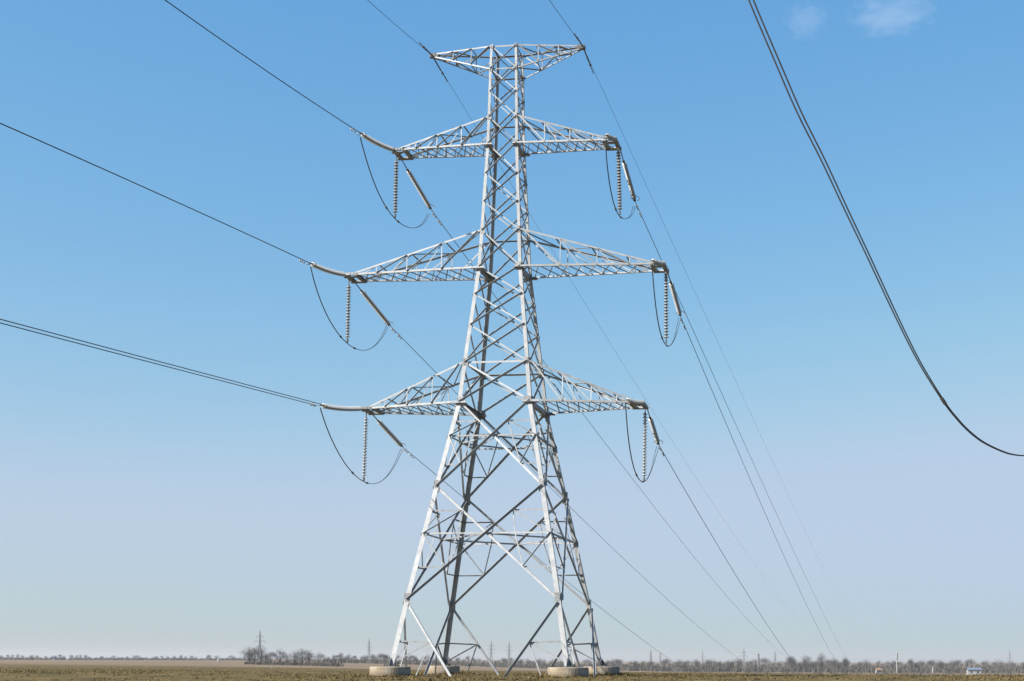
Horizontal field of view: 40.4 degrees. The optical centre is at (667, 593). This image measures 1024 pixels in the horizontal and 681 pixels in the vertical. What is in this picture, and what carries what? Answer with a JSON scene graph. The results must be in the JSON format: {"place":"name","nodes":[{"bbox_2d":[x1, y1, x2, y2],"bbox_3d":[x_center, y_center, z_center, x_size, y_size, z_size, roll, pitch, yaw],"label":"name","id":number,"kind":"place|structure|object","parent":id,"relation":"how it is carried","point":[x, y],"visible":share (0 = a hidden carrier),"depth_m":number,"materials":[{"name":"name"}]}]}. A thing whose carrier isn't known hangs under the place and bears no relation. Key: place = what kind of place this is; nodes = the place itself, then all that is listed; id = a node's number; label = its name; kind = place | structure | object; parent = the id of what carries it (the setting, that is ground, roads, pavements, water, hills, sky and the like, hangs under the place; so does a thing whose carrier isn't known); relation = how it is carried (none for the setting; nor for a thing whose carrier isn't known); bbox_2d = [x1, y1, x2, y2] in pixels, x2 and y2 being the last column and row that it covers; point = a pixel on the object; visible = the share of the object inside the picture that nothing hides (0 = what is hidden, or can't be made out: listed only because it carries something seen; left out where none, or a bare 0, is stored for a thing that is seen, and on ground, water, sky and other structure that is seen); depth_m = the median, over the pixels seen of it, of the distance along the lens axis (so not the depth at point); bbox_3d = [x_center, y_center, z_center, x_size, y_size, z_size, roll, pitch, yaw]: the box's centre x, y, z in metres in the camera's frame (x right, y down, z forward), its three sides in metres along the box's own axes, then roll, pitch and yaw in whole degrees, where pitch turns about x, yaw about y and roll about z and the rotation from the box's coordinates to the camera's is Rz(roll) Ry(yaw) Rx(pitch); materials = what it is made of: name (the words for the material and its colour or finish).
{"place":"outdoors","nodes":[
{"label":"outdoors","id":0,"kind":"place"},
{"bbox_2d":[0,658,1023,680],"bbox_3d":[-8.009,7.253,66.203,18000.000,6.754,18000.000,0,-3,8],"label":"ground","id":1,"kind":"structure","parent":0,"point":[154,664],"depth_m":103.96,"materials":[{"name":"brown soil"}]},
{"bbox_2d":[240,647,257,663],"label":"bare tree","id":2,"kind":"object","parent":1,"relation":"on","point":[248,654],"visible":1,"depth_m":607.13,"materials":[{"name":"grey plant"}]},
{"bbox_2d":[250,647,269,661],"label":"bare tree","id":3,"kind":"object","parent":1,"relation":"on","point":[262,656],"visible":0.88,"depth_m":613.59,"materials":[{"name":"grey plant"}]},
{"bbox_2d":[255,631,264,653],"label":"distant pylon","id":4,"kind":"object","parent":1,"relation":"on","point":[260,641],"visible":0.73,"depth_m":632.48,"materials":[{"name":"grey metal"}]},
{"bbox_2d":[265,652,277,661],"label":"bare tree","id":5,"kind":"object","parent":1,"relation":"on","point":[269,655],"visible":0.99,"depth_m":601.27,"materials":[{"name":"grey plant"}]},
{"bbox_2d":[272,647,287,664],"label":"bare tree","id":6,"kind":"object","parent":1,"relation":"on","point":[280,654],"visible":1,"depth_m":601.76,"materials":[{"name":"grey plant"}]},
{"bbox_2d":[286,650,301,663],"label":"bare tree","id":7,"kind":"object","parent":1,"relation":"on","point":[294,657],"visible":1,"depth_m":604.69,"materials":[{"name":"grey plant"}]},
{"bbox_2d":[296,649,308,664],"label":"bare tree","id":8,"kind":"object","parent":1,"relation":"on","point":[302,659],"visible":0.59,"depth_m":615.55,"materials":[{"name":"grey plant"}]},
{"bbox_2d":[304,649,315,662],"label":"bare tree","id":9,"kind":"object","parent":1,"relation":"on","point":[307,657],"visible":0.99,"depth_m":607.54,"materials":[{"name":"grey plant"}]},
{"bbox_2d":[312,652,326,663],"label":"bare tree","id":10,"kind":"object","parent":1,"relation":"on","point":[318,660],"visible":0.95,"depth_m":623.73,"materials":[{"name":"grey plant"}]},
{"bbox_2d":[367,639,370,662],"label":"distant pylon","id":11,"kind":"object","parent":1,"relation":"on","point":[369,643],"visible":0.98,"depth_m":879.00,"materials":[{"name":"grey metal"}]},
{"bbox_2d":[375,653,387,661],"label":"bare tree","id":12,"kind":"object","parent":1,"relation":"on","point":[381,655],"visible":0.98,"depth_m":941.66,"materials":[{"name":"grey plant"}]},
{"bbox_2d":[369,666,410,675],"bbox_3d":[-12.651,3.916,62.806,1.895,1.199,1.895,0,-3,8],"label":"concrete footing","id":13,"kind":"object","parent":1,"relation":"on","point":[388,671],"visible":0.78,"depth_m":62.03,"materials":[{"name":"beige concrete"}]},
{"bbox_2d":[344,43,668,676],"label":"transmission tower","id":14,"kind":"structure","parent":13,"relation":"on","point":[528,399],"depth_m":67.10,"materials":[{"name":"metal"}]},
{"bbox_2d":[306,262,344,276],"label":"insulator string","id":15,"kind":"object","parent":14,"relation":"attached to","point":[326,270],"visible":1,"depth_m":65.56,"materials":[{"name":"ceramic"}]},
{"bbox_2d":[0,123,309,263],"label":"power conductor","id":16,"kind":"object","parent":15,"relation":"attached to","point":[301,260],"visible":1,"depth_m":50.39,"materials":[{"name":"metal"}]},
{"bbox_2d":[317,403,361,410],"bbox_3d":[-15.411,-8.795,65.120,0.466,0.297,4.628,0,6,12],"label":"insulator string","id":17,"kind":"object","parent":14,"relation":"attached to","point":[341,408],"visible":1,"depth_m":64.84,"materials":[{"name":"ceramic"}]},
{"bbox_2d":[0,319,323,406],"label":"power conductor","id":18,"kind":"object","parent":17,"relation":"attached to","point":[312,404],"visible":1,"depth_m":49.26,"materials":[{"name":"metal"}]},
{"bbox_2d":[345,279,350,342],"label":"insulator string","id":19,"kind":"object","parent":14,"relation":"hanging from","point":[348,310],"visible":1,"depth_m":68.25,"materials":[{"name":"ceramic"}]},
{"bbox_2d":[310,267,388,350],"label":"jumper cable","id":20,"kind":"object","parent":19,"relation":"hanging from","point":[340,336],"visible":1,"depth_m":66.63,"materials":[{"name":"metal"}]},
{"bbox_2d":[362,412,367,480],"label":"insulator string","id":21,"kind":"object","parent":14,"relation":"hanging from","point":[364,460],"visible":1,"depth_m":67.78,"materials":[{"name":"ceramic"}]},
{"bbox_2d":[320,408,402,483],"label":"jumper cable","id":22,"kind":"object","parent":21,"relation":"hanging from","point":[352,472],"visible":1,"depth_m":66.19,"materials":[{"name":"metal"}]},
{"bbox_2d":[353,280,392,325],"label":"insulator string","id":23,"kind":"object","parent":14,"relation":"attached to","point":[374,307],"visible":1,"depth_m":71.64,"materials":[{"name":"ceramic"}]},
{"bbox_2d":[390,326,757,671],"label":"power conductor","id":24,"kind":"object","parent":23,"relation":"attached to","point":[394,331],"visible":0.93,"depth_m":108.91,"materials":[{"name":"metal"}]},
{"bbox_2d":[357,132,393,150],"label":"insulator string","id":25,"kind":"object","parent":14,"relation":"attached to","point":[376,142],"visible":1,"depth_m":65.55,"materials":[{"name":"ceramic"}]},
{"bbox_2d":[165,0,359,132],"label":"power conductor","id":26,"kind":"object","parent":25,"relation":"attached to","point":[352,129],"visible":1,"depth_m":53.91,"materials":[{"name":"metal"}]},
{"bbox_2d":[370,412,405,446],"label":"insulator string","id":27,"kind":"object","parent":14,"relation":"attached to","point":[389,432],"visible":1,"depth_m":70.89,"materials":[{"name":"ceramic"}]},
{"bbox_2d":[393,155,398,217],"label":"insulator string","id":28,"kind":"object","parent":14,"relation":"hanging from","point":[395,197],"visible":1,"depth_m":68.23,"materials":[{"name":"ceramic"}]},
{"bbox_2d":[360,137,428,227],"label":"jumper cable","id":29,"kind":"object","parent":28,"relation":"hanging from","point":[379,194],"visible":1,"depth_m":66.33,"materials":[{"name":"metal"}]},
{"bbox_2d":[401,157,433,208],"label":"insulator string","id":30,"kind":"object","parent":14,"relation":"attached to","point":[418,187],"visible":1,"depth_m":71.41,"materials":[{"name":"ceramic"}]},
{"bbox_2d":[431,209,843,669],"bbox_3d":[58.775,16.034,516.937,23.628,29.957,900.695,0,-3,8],"label":"power conductor","id":31,"kind":"object","parent":30,"relation":"attached to","point":[435,216],"visible":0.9,"depth_m":104.62,"materials":[{"name":"metal"}]},
{"bbox_2d":[419,42,447,81],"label":"earth wire clamp","id":32,"kind":"object","parent":14,"relation":"attached to","point":[423,46],"visible":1,"depth_m":68.92,"materials":[{"name":"metal"}]},
{"bbox_2d":[368,0,423,48],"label":"earth wire","id":33,"kind":"object","parent":32,"relation":"attached to","point":[395,24],"visible":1,"depth_m":63.59,"materials":[{"name":"metal"}]},
{"bbox_2d":[574,33,593,73],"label":"earth wire clamp","id":34,"kind":"object","parent":14,"relation":"attached to","point":[577,38],"visible":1,"depth_m":67.80,"materials":[{"name":"metal"}]},
{"bbox_2d":[601,133,616,140],"bbox_3d":[-2.675,-21.427,64.686,0.466,0.272,3.474,0,16,5],"label":"insulator string","id":35,"kind":"object","parent":14,"relation":"attached to","point":[610,137],"visible":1,"depth_m":63.85,"materials":[{"name":"ceramic"}]},
{"bbox_2d":[616,145,621,214],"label":"insulator string","id":36,"kind":"object","parent":14,"relation":"hanging from","point":[619,193],"visible":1,"depth_m":66.74,"materials":[{"name":"ceramic"}]},
{"bbox_2d":[605,140,634,218],"bbox_3d":[-2.287,-19.314,66.877,0.151,2.300,8.504,0,-3,8],"label":"jumper cable","id":37,"kind":"object","parent":36,"relation":"hanging from","point":[610,186],"visible":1,"depth_m":64.08,"materials":[{"name":"metal"}]},
{"bbox_2d":[620,150,639,200],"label":"insulator string","id":38,"kind":"object","parent":14,"relation":"attached to","point":[629,181],"visible":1,"depth_m":69.75,"materials":[{"name":"ceramic"}]},
{"bbox_2d":[635,202,852,669],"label":"power conductor","id":39,"kind":"object","parent":38,"relation":"attached to","point":[713,375],"visible":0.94,"depth_m":101.01,"materials":[{"name":"metal"}]},
{"bbox_2d":[626,398,644,404],"bbox_3d":[-1.524,-8.878,63.605,0.466,0.281,3.929,0,6,10],"label":"insulator string","id":40,"kind":"object","parent":14,"relation":"attached to","point":[634,401],"visible":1,"depth_m":63.09,"materials":[{"name":"ceramic"}]},
{"bbox_2d":[642,406,647,480],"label":"insulator string","id":41,"kind":"object","parent":14,"relation":"hanging from","point":[644,444],"visible":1,"depth_m":65.92,"materials":[{"name":"ceramic"}]},
{"bbox_2d":[625,402,658,482],"bbox_3d":[-1.196,-6.799,65.521,0.151,3.043,8.756,0,-3,9],"label":"jumper cable","id":42,"kind":"object","parent":41,"relation":"hanging from","point":[630,449],"visible":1,"depth_m":62.78,"materials":[{"name":"metal"}]},
{"bbox_2d":[441,70,851,643],"bbox_3d":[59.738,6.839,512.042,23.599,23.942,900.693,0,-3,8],"label":"earth wire","id":43,"kind":"object","parent":14,"relation":"attached to","point":[591,313],"visible":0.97,"depth_m":102.15,"materials":[{"name":"metal"}]},
{"bbox_2d":[647,406,662,444],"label":"insulator string","id":44,"kind":"object","parent":14,"relation":"attached to","point":[654,430],"visible":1,"depth_m":68.63,"materials":[{"name":"ceramic"}]},
{"bbox_2d":[651,259,664,265],"bbox_3d":[-0.454,-15.372,63.906,0.466,0.275,3.751,0,12,8],"label":"insulator string","id":45,"kind":"object","parent":14,"relation":"attached to","point":[657,262],"visible":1,"depth_m":63.20,"materials":[{"name":"ceramic"}]},
{"bbox_2d":[664,269,668,343],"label":"insulator string","id":46,"kind":"object","parent":14,"relation":"hanging from","point":[666,303],"visible":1,"depth_m":66.12,"materials":[{"name":"ceramic"}]},
{"bbox_2d":[651,264,680,346],"bbox_3d":[-0.053,-13.247,66.246,0.147,2.716,9.054,0,-3,9],"label":"jumper cable","id":47,"kind":"object","parent":46,"relation":"hanging from","point":[657,315],"visible":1,"depth_m":63.56,"materials":[{"name":"metal"}]},
{"bbox_2d":[668,270,684,315],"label":"insulator string","id":48,"kind":"object","parent":14,"relation":"attached to","point":[675,298],"visible":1,"depth_m":69.15,"materials":[{"name":"ceramic"}]},
{"bbox_2d":[680,316,842,671],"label":"power conductor","id":49,"kind":"object","parent":48,"relation":"attached to","point":[738,452],"visible":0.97,"depth_m":94.58,"materials":[{"name":"metal"}]},
{"bbox_2d":[588,58,822,567],"bbox_3d":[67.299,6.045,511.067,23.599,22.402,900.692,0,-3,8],"label":"earth wire","id":50,"kind":"object","parent":14,"relation":"attached to","point":[682,264],"visible":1,"depth_m":94.66,"materials":[{"name":"metal"}]},
{"bbox_2d":[427,666,459,673],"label":"concrete footing","id":51,"kind":"object","parent":1,"relation":"on","point":[441,669],"visible":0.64,"depth_m":70.32,"materials":[{"name":"beige concrete"}]},
{"bbox_2d":[488,641,494,666],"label":"distant pylon","id":52,"kind":"object","parent":1,"relation":"on","point":[491,649],"visible":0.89,"depth_m":891.90,"materials":[{"name":"grey metal"}]},
{"bbox_2d":[506,643,512,666],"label":"distant pylon","id":53,"kind":"object","parent":1,"relation":"on","point":[509,650],"visible":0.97,"depth_m":908.14,"materials":[{"name":"grey metal"}]},
{"bbox_2d":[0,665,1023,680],"bbox_3d":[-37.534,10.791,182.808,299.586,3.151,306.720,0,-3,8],"label":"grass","id":54,"kind":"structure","parent":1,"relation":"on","point":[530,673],"depth_m":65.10,"materials":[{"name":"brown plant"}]},
{"bbox_2d":[0,656,1023,674],"bbox_3d":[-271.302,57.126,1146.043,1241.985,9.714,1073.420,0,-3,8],"label":"undergrowth","id":55,"kind":"object","parent":1,"relation":"on","point":[787,669],"visible":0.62,"depth_m":898.67,"materials":[{"name":"brown plant"}]},
{"bbox_2d":[403,447,684,669],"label":"power conductor","id":56,"kind":"object","parent":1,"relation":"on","point":[405,450],"visible":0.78,"depth_m":97.29,"materials":[{"name":"metal"}]},
{"bbox_2d":[548,667,588,676],"bbox_3d":[-4.445,3.890,61.707,1.895,1.199,1.895,0,-3,8],"label":"concrete footing","id":57,"kind":"object","parent":1,"relation":"on","point":[568,671],"visible":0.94,"depth_m":60.93,"materials":[{"name":"grey concrete"}]},
{"bbox_2d":[582,659,591,665],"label":"bare tree","id":58,"kind":"object","parent":1,"relation":"on","point":[587,662],"visible":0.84,"depth_m":983.64,"materials":[{"name":"grey plant"}]},
{"bbox_2d":[586,666,619,674],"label":"concrete footing","id":59,"kind":"object","parent":1,"relation":"on","point":[606,669],"visible":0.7,"depth_m":69.13,"materials":[{"name":"beige concrete"}]},
{"bbox_2d":[661,658,671,666],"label":"bare tree","id":60,"kind":"object","parent":1,"relation":"on","point":[666,662],"visible":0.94,"depth_m":969.21,"materials":[{"name":"grey plant"}]},
{"bbox_2d":[690,660,701,666],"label":"bare tree","id":61,"kind":"object","parent":1,"relation":"on","point":[695,663],"visible":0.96,"depth_m":1004.19,"materials":[{"name":"grey plant"}]},
{"bbox_2d":[705,658,715,668],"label":"bare tree","id":62,"kind":"object","parent":1,"relation":"on","point":[711,663],"visible":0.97,"depth_m":910.92,"materials":[{"name":"grey plant"}]},
{"bbox_2d":[721,660,731,668],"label":"bare tree","id":63,"kind":"object","parent":1,"relation":"on","point":[727,665],"visible":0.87,"depth_m":912.63,"materials":[{"name":"grey plant"}]},
{"bbox_2d":[659,446,800,671],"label":"power conductor","id":64,"kind":"object","parent":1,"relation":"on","point":[712,536],"visible":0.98,"depth_m":88.63,"materials":[{"name":"metal"}]},
{"bbox_2d":[735,657,742,667],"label":"bare tree","id":65,"kind":"object","parent":1,"relation":"on","point":[739,662],"visible":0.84,"depth_m":1068.44,"materials":[{"name":"grey plant"}]},
{"bbox_2d":[759,657,771,667],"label":"bare tree","id":66,"kind":"object","parent":1,"relation":"on","point":[762,660],"visible":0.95,"depth_m":1005.19,"materials":[{"name":"grey plant"}]},
{"bbox_2d":[784,655,796,668],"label":"bare tree","id":67,"kind":"object","parent":1,"relation":"on","point":[789,660],"visible":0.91,"depth_m":894.90,"materials":[{"name":"grey plant"}]},
{"bbox_2d":[800,656,812,668],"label":"bare tree","id":68,"kind":"object","parent":1,"relation":"on","point":[804,665],"visible":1,"depth_m":894.32,"materials":[{"name":"grey plant"}]},
{"bbox_2d":[816,653,826,670],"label":"bare tree","id":69,"kind":"object","parent":1,"relation":"on","point":[822,664],"visible":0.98,"depth_m":893.02,"materials":[{"name":"grey plant"}]},
{"bbox_2d":[828,658,840,667],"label":"bare tree","id":70,"kind":"object","parent":1,"relation":"on","point":[836,664],"visible":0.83,"depth_m":929.02,"materials":[{"name":"grey plant"}]},
{"bbox_2d":[839,657,848,669],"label":"bare tree","id":71,"kind":"object","parent":1,"relation":"on","point":[846,664],"visible":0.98,"depth_m":891.22,"materials":[{"name":"grey plant"}]},
{"bbox_2d":[860,659,870,668],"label":"bare tree","id":72,"kind":"object","parent":1,"relation":"on","point":[865,662],"visible":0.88,"depth_m":1009.06,"materials":[{"name":"grey plant"}]},
{"bbox_2d":[874,668,881,673],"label":"house","id":73,"kind":"structure","parent":1,"relation":"on","point":[878,670],"depth_m":788.52,"materials":[{"name":"tile"}]},
{"bbox_2d":[896,652,897,672],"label":"white mast","id":74,"kind":"object","parent":1,"relation":"on","point":[896,661],"visible":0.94,"depth_m":866.60,"materials":[{"name":"white metal"}]},
{"bbox_2d":[907,658,914,667],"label":"bare tree","id":75,"kind":"object","parent":1,"relation":"on","point":[910,661],"visible":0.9,"depth_m":995.32,"materials":[{"name":"grey plant"}]},
{"bbox_2d":[962,659,976,667],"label":"bare tree","id":76,"kind":"object","parent":1,"relation":"on","point":[970,661],"visible":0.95,"depth_m":1165.17,"materials":[{"name":"grey plant"}]},
{"bbox_2d":[966,668,981,674],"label":"house","id":77,"kind":"structure","parent":1,"relation":"on","point":[971,671],"depth_m":738.32,"materials":[{"name":"white"}]},
{"bbox_2d":[991,658,1003,668],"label":"bare tree","id":78,"kind":"object","parent":1,"relation":"on","point":[996,663],"visible":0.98,"depth_m":1038.27,"materials":[{"name":"grey plant"}]},
{"bbox_2d":[0,0,1023,661],"label":"sky","id":79,"kind":"structure","parent":0,"point":[147,509],"materials":[{"name":"blue"}]},
{"bbox_2d":[748,0,1023,455],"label":"slack twin cable","id":80,"kind":"object","parent":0,"point":[942,399],"visible":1,"depth_m":23.43,"materials":[{"name":"metal"}]}
]}

